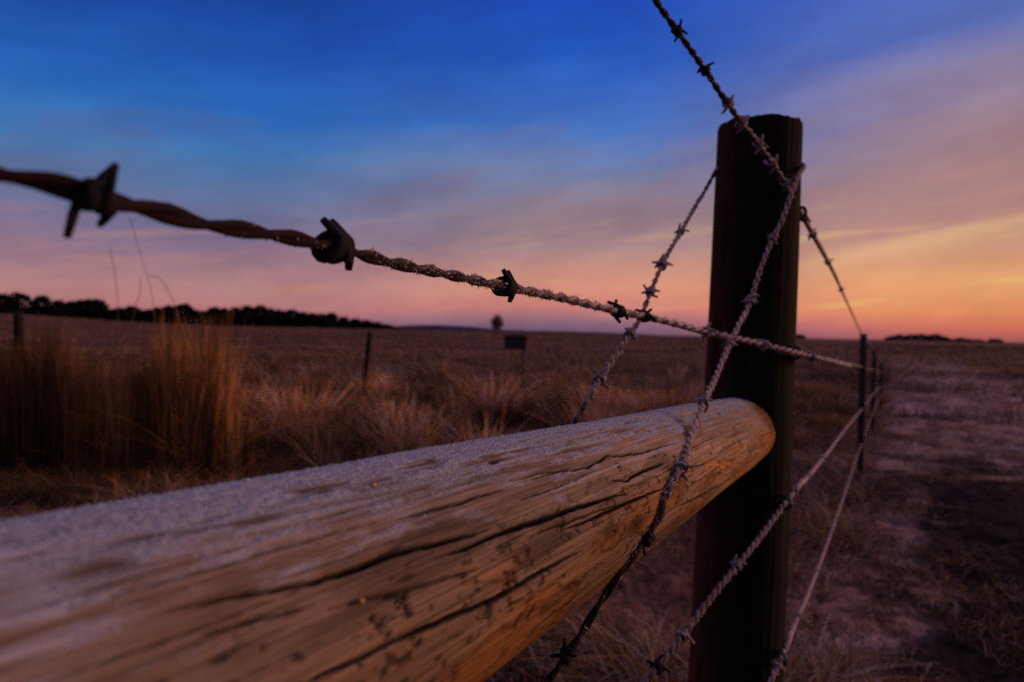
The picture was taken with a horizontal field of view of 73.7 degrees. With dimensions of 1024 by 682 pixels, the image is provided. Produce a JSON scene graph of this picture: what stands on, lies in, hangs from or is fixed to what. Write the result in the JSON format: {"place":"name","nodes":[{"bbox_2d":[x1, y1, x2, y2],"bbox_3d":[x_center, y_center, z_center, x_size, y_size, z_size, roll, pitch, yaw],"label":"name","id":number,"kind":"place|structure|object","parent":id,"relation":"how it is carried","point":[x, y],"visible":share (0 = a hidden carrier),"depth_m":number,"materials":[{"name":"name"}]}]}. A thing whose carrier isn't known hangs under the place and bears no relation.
{"place":"outdoors","nodes":[
{"label":"outdoors","id":0,"kind":"place"},
{"bbox_2d":[31,351,817,469],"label":"rank grass","id":1,"kind":"structure","parent":0,"point":[373,420],"depth_m":6.82,"materials":[{"name":"beige plant"}]},
{"bbox_2d":[0,314,1023,681],"bbox_3d":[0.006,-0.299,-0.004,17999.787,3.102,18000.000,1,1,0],"label":"ground","id":2,"kind":"structure","parent":0,"point":[988,520],"depth_m":4.07,"materials":[{"name":"brown soil"}]},
{"bbox_2d":[0,293,6,306],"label":"pine tree","id":3,"kind":"object","parent":2,"relation":"on","point":[4,295],"visible":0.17,"depth_m":204.66,"materials":[{"name":"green plant"}]},
{"bbox_2d":[0,292,35,314],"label":"pine tree","id":4,"kind":"object","parent":2,"relation":"on","point":[10,303],"visible":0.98,"depth_m":191.07,"materials":[{"name":"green plant"}]},
{"bbox_2d":[13,311,23,374],"bbox_3d":[-5.783,0.313,7.999,0.129,1.333,0.120,1,1,0],"label":"wooden fence post","id":5,"kind":"object","parent":2,"relation":"on","point":[18,317],"visible":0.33,"depth_m":7.96,"materials":[{"name":"brown wood"}]},
{"bbox_2d":[27,295,52,314],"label":"pine tree","id":6,"kind":"object","parent":2,"relation":"on","point":[45,301],"visible":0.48,"depth_m":203.31,"materials":[{"name":"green plant"}]},
{"bbox_2d":[48,299,63,316],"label":"pine tree","id":7,"kind":"object","parent":2,"relation":"on","point":[56,305],"visible":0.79,"depth_m":200.39,"materials":[{"name":"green plant"}]},
{"bbox_2d":[60,300,82,317],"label":"pine tree","id":8,"kind":"object","parent":2,"relation":"on","point":[71,308],"visible":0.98,"depth_m":192.02,"materials":[{"name":"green plant"}]},
{"bbox_2d":[76,299,87,309],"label":"pine tree","id":9,"kind":"object","parent":2,"relation":"on","point":[78,302],"visible":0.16,"depth_m":206.32,"materials":[{"name":"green plant"}]},
{"bbox_2d":[78,299,97,318],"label":"pine tree","id":10,"kind":"object","parent":2,"relation":"on","point":[85,303],"visible":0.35,"depth_m":195.34,"materials":[{"name":"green plant"}]},
{"bbox_2d":[83,299,109,319],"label":"pine tree","id":11,"kind":"object","parent":2,"relation":"on","point":[102,306],"visible":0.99,"depth_m":195.24,"materials":[{"name":"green plant"}]},
{"bbox_2d":[109,247,117,403],"bbox_3d":[-2.690,0.167,4.607,0.094,1.612,0.028,1,1,9],"label":"grass stalk","id":12,"kind":"object","parent":2,"relation":"on","point":[117,321],"depth_m":4.60,"materials":[{"name":"brown plant"}]},
{"bbox_2d":[110,307,130,320],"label":"pine tree","id":13,"kind":"object","parent":2,"relation":"on","point":[121,313],"visible":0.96,"depth_m":192.24,"materials":[{"name":"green plant"}]},
{"bbox_2d":[125,305,140,321],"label":"pine tree","id":14,"kind":"object","parent":2,"relation":"on","point":[131,308],"visible":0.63,"depth_m":200.22,"materials":[{"name":"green plant"}]},
{"bbox_2d":[131,278,140,412],"bbox_3d":[-2.539,0.276,4.604,0.070,1.416,0.031,1,1,0],"label":"grass stalk","id":15,"kind":"object","parent":2,"relation":"on","point":[131,341],"depth_m":4.60,"materials":[{"name":"brown plant"}]},
{"bbox_2d":[128,216,155,377],"bbox_3d":[-2.486,0.086,4.606,0.240,1.846,0.024,1,1,4],"label":"grass stalk","id":16,"kind":"object","parent":2,"relation":"on","point":[150,289],"depth_m":4.60,"materials":[{"name":"brown plant"}]},
{"bbox_2d":[139,309,158,322],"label":"pine tree","id":17,"kind":"object","parent":2,"relation":"on","point":[144,314],"visible":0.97,"depth_m":191.21,"materials":[{"name":"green plant"}]},
{"bbox_2d":[148,307,162,316],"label":"pine tree","id":18,"kind":"object","parent":2,"relation":"on","point":[157,309],"visible":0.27,"depth_m":204.46,"materials":[{"name":"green plant"}]},
{"bbox_2d":[0,425,316,509],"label":"grass","id":19,"kind":"object","parent":2,"relation":"on","point":[42,489],"depth_m":4.12,"materials":[{"name":"brown plant"}]},
{"bbox_2d":[150,274,182,378],"bbox_3d":[-2.321,0.270,4.607,0.268,1.452,0.025,1,1,3],"label":"grass stalk","id":20,"kind":"object","parent":2,"relation":"on","point":[178,319],"depth_m":4.60,"materials":[{"name":"brown plant"}]},
{"bbox_2d":[160,304,174,322],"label":"pine tree","id":21,"kind":"object","parent":2,"relation":"on","point":[168,309],"visible":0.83,"depth_m":199.36,"materials":[{"name":"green plant"}]},
{"bbox_2d":[0,307,337,490],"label":"tall reed grass","id":22,"kind":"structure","parent":2,"relation":"on","point":[191,417],"depth_m":4.38,"materials":[{"name":"brown plant"}]},
{"bbox_2d":[169,303,195,324],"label":"pine tree","id":23,"kind":"object","parent":2,"relation":"on","point":[186,310],"visible":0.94,"depth_m":192.23,"materials":[{"name":"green plant"}]},
{"bbox_2d":[0,308,393,328],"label":"undergrowth","id":24,"kind":"object","parent":2,"relation":"on","point":[342,323],"visible":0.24,"depth_m":200.74,"materials":[{"name":"plant"}]},
{"bbox_2d":[192,310,210,324],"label":"pine tree","id":25,"kind":"object","parent":2,"relation":"on","point":[204,316],"visible":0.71,"depth_m":194.72,"materials":[{"name":"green plant"}]},
{"bbox_2d":[205,306,222,324],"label":"pine tree","id":26,"kind":"object","parent":2,"relation":"on","point":[211,311],"visible":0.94,"depth_m":196.76,"materials":[{"name":"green plant"}]},
{"bbox_2d":[217,307,228,324],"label":"pine tree","id":27,"kind":"object","parent":2,"relation":"on","point":[224,310],"visible":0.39,"depth_m":206.07,"materials":[{"name":"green plant"}]},
{"bbox_2d":[223,306,244,325],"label":"pine tree","id":28,"kind":"object","parent":2,"relation":"on","point":[238,317],"visible":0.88,"depth_m":191.32,"materials":[{"name":"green plant"}]},
{"bbox_2d":[241,305,253,324],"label":"pine tree","id":29,"kind":"object","parent":2,"relation":"on","point":[246,309],"visible":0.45,"depth_m":201.67,"materials":[{"name":"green plant"}]},
{"bbox_2d":[249,305,266,326],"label":"pine tree","id":30,"kind":"object","parent":2,"relation":"on","point":[257,310],"visible":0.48,"depth_m":202.21,"materials":[{"name":"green plant"}]},
{"bbox_2d":[260,307,278,326],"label":"pine tree","id":31,"kind":"object","parent":2,"relation":"on","point":[266,314],"visible":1,"depth_m":191.35,"materials":[{"name":"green plant"}]},
{"bbox_2d":[274,308,285,320],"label":"pine tree","id":32,"kind":"object","parent":2,"relation":"on","point":[279,312],"visible":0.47,"depth_m":205.70,"materials":[{"name":"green plant"}]},
{"bbox_2d":[279,309,300,326],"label":"pine tree","id":33,"kind":"object","parent":2,"relation":"on","point":[286,318],"visible":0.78,"depth_m":197.70,"materials":[{"name":"green plant"}]},
{"bbox_2d":[292,311,313,327],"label":"pine tree","id":34,"kind":"object","parent":2,"relation":"on","point":[305,319],"visible":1,"depth_m":193.62,"materials":[{"name":"green plant"}]},
{"bbox_2d":[313,313,330,327],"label":"pine tree","id":35,"kind":"object","parent":2,"relation":"on","point":[321,319],"visible":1,"depth_m":193.81,"materials":[{"name":"green plant"}]},
{"bbox_2d":[326,312,338,327],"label":"pine tree","id":36,"kind":"object","parent":2,"relation":"on","point":[333,317],"visible":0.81,"depth_m":197.89,"materials":[{"name":"green plant"}]},
{"bbox_2d":[338,316,348,322],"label":"pine tree","id":37,"kind":"object","parent":2,"relation":"on","point":[345,318],"visible":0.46,"depth_m":205.23,"materials":[{"name":"green plant"}]},
{"bbox_2d":[346,318,362,328],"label":"pine tree","id":38,"kind":"object","parent":2,"relation":"on","point":[354,323],"visible":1,"depth_m":191.62,"materials":[{"name":"green plant"}]},
{"bbox_2d":[362,331,371,391],"bbox_3d":[-1.933,0.426,9.002,0.164,1.111,0.074,1,1,-9],"label":"wooden fence post","id":39,"kind":"object","parent":2,"relation":"on","point":[367,353],"visible":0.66,"depth_m":8.97,"materials":[{"name":"brown wood"}]},
{"bbox_2d":[379,324,391,328],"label":"pine tree","id":40,"kind":"object","parent":2,"relation":"on","point":[385,326],"visible":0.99,"depth_m":191.80,"materials":[{"name":"green plant"}]},
{"bbox_2d":[490,314,503,331],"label":"bare tree","id":41,"kind":"object","parent":2,"relation":"on","point":[497,323],"visible":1,"depth_m":159.38,"materials":[{"name":"brown plant"}]},
{"bbox_2d":[0,338,1023,681],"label":"short grass","id":42,"kind":"structure","parent":2,"relation":"on","point":[624,642],"depth_m":3.33,"materials":[{"name":"brown plant"}]},
{"bbox_2d":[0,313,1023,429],"bbox_3d":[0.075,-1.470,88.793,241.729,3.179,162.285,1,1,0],"label":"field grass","id":43,"kind":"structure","parent":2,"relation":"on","point":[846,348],"depth_m":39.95,"materials":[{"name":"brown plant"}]},
{"bbox_2d":[504,335,526,387],"bbox_3d":[0.038,0.484,9.497,0.307,1.133,0.070,1,1,0],"label":"field sign","id":44,"kind":"object","parent":2,"relation":"on","point":[514,341],"visible":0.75,"depth_m":9.46,"materials":[{"name":"metal"}]},
{"bbox_2d":[688,113,807,681],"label":"wooden post","id":45,"kind":"object","parent":2,"relation":"on","point":[737,633],"visible":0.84,"depth_m":0.99,"materials":[{"name":"brown wood"}]},
{"bbox_2d":[0,397,774,681],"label":"wooden rail","id":46,"kind":"object","parent":45,"relation":"attached to","point":[481,560],"visible":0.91,"depth_m":0.26,"materials":[{"name":"brown wood"}]},
{"bbox_2d":[0,161,880,372],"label":"barbed wire","id":47,"kind":"object","parent":45,"relation":"attached to","point":[333,243],"visible":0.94,"depth_m":0.29,"materials":[{"name":"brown metal"}]},
{"bbox_2d":[542,162,806,681],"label":"brace wire","id":48,"kind":"object","parent":45,"relation":"attached to","point":[566,654],"visible":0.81,"depth_m":0.68,"materials":[{"name":"grey metal"}]},
{"bbox_2d":[643,386,880,681],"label":"barbed wire","id":49,"kind":"object","parent":45,"relation":"attached to","point":[660,661],"visible":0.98,"depth_m":0.84,"materials":[{"name":"grey metal"}]},
{"bbox_2d":[652,0,880,362],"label":"barbed wire","id":50,"kind":"object","parent":45,"relation":"attached to","point":[677,32],"visible":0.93,"depth_m":0.87,"materials":[{"name":"grey metal"}]},
{"bbox_2d":[768,395,880,681],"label":"barbed wire","id":51,"kind":"object","parent":45,"relation":"attached to","point":[777,666],"visible":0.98,"depth_m":1.33,"materials":[{"name":"grey metal"}]},
{"bbox_2d":[796,334,805,338],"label":"distant thicket","id":52,"kind":"object","parent":2,"relation":"on","point":[799,336],"visible":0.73,"depth_m":804.27,"materials":[{"name":"plant"}]},
{"bbox_2d":[856,333,866,481],"bbox_3d":[2.512,0.585,4.920,0.046,1.277,0.053,1,1,0],"label":"steel fence post","id":53,"kind":"object","parent":2,"relation":"on","point":[862,393],"visible":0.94,"depth_m":4.90,"materials":[{"name":"black metal"}]},
{"bbox_2d":[870,348,876,436],"bbox_3d":[4.131,0.688,7.820,0.046,1.220,0.053,1,1,0],"label":"steel fence post","id":54,"kind":"object","parent":2,"relation":"on","point":[873,386],"visible":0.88,"depth_m":7.80,"materials":[{"name":"black metal"}]},
{"bbox_2d":[878,361,882,412],"bbox_3d":[5.950,0.867,11.024,0.046,1.075,0.046,2,1,29],"label":"steel fence post","id":55,"kind":"object","parent":2,"relation":"on","point":[880,381],"visible":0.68,"depth_m":11.00,"materials":[{"name":"black metal"}]},
{"bbox_2d":[884,333,986,341],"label":"distant wood","id":56,"kind":"object","parent":2,"relation":"on","point":[923,337],"visible":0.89,"depth_m":704.43,"materials":[{"name":"plant"}]},
{"bbox_2d":[987,338,1003,342],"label":"distant copse","id":57,"kind":"object","parent":2,"relation":"on","point":[996,340],"visible":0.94,"depth_m":753.28,"materials":[{"name":"plant"}]},
{"bbox_2d":[0,0,1023,341],"label":"sky","id":58,"kind":"structure","parent":0,"point":[564,146],"materials":[{"name":"blue"}]},
{"bbox_2d":[398,325,647,334],"bbox_3d":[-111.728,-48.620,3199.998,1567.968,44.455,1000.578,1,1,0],"label":"hills","id":59,"kind":"structure","parent":0,"point":[436,327],"depth_m":2964.06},
{"bbox_2d":[794,370,891,432],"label":"tussock grass","id":60,"kind":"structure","parent":0,"point":[838,412],"depth_m":9.03,"materials":[{"name":"brown plant"}]}
]}

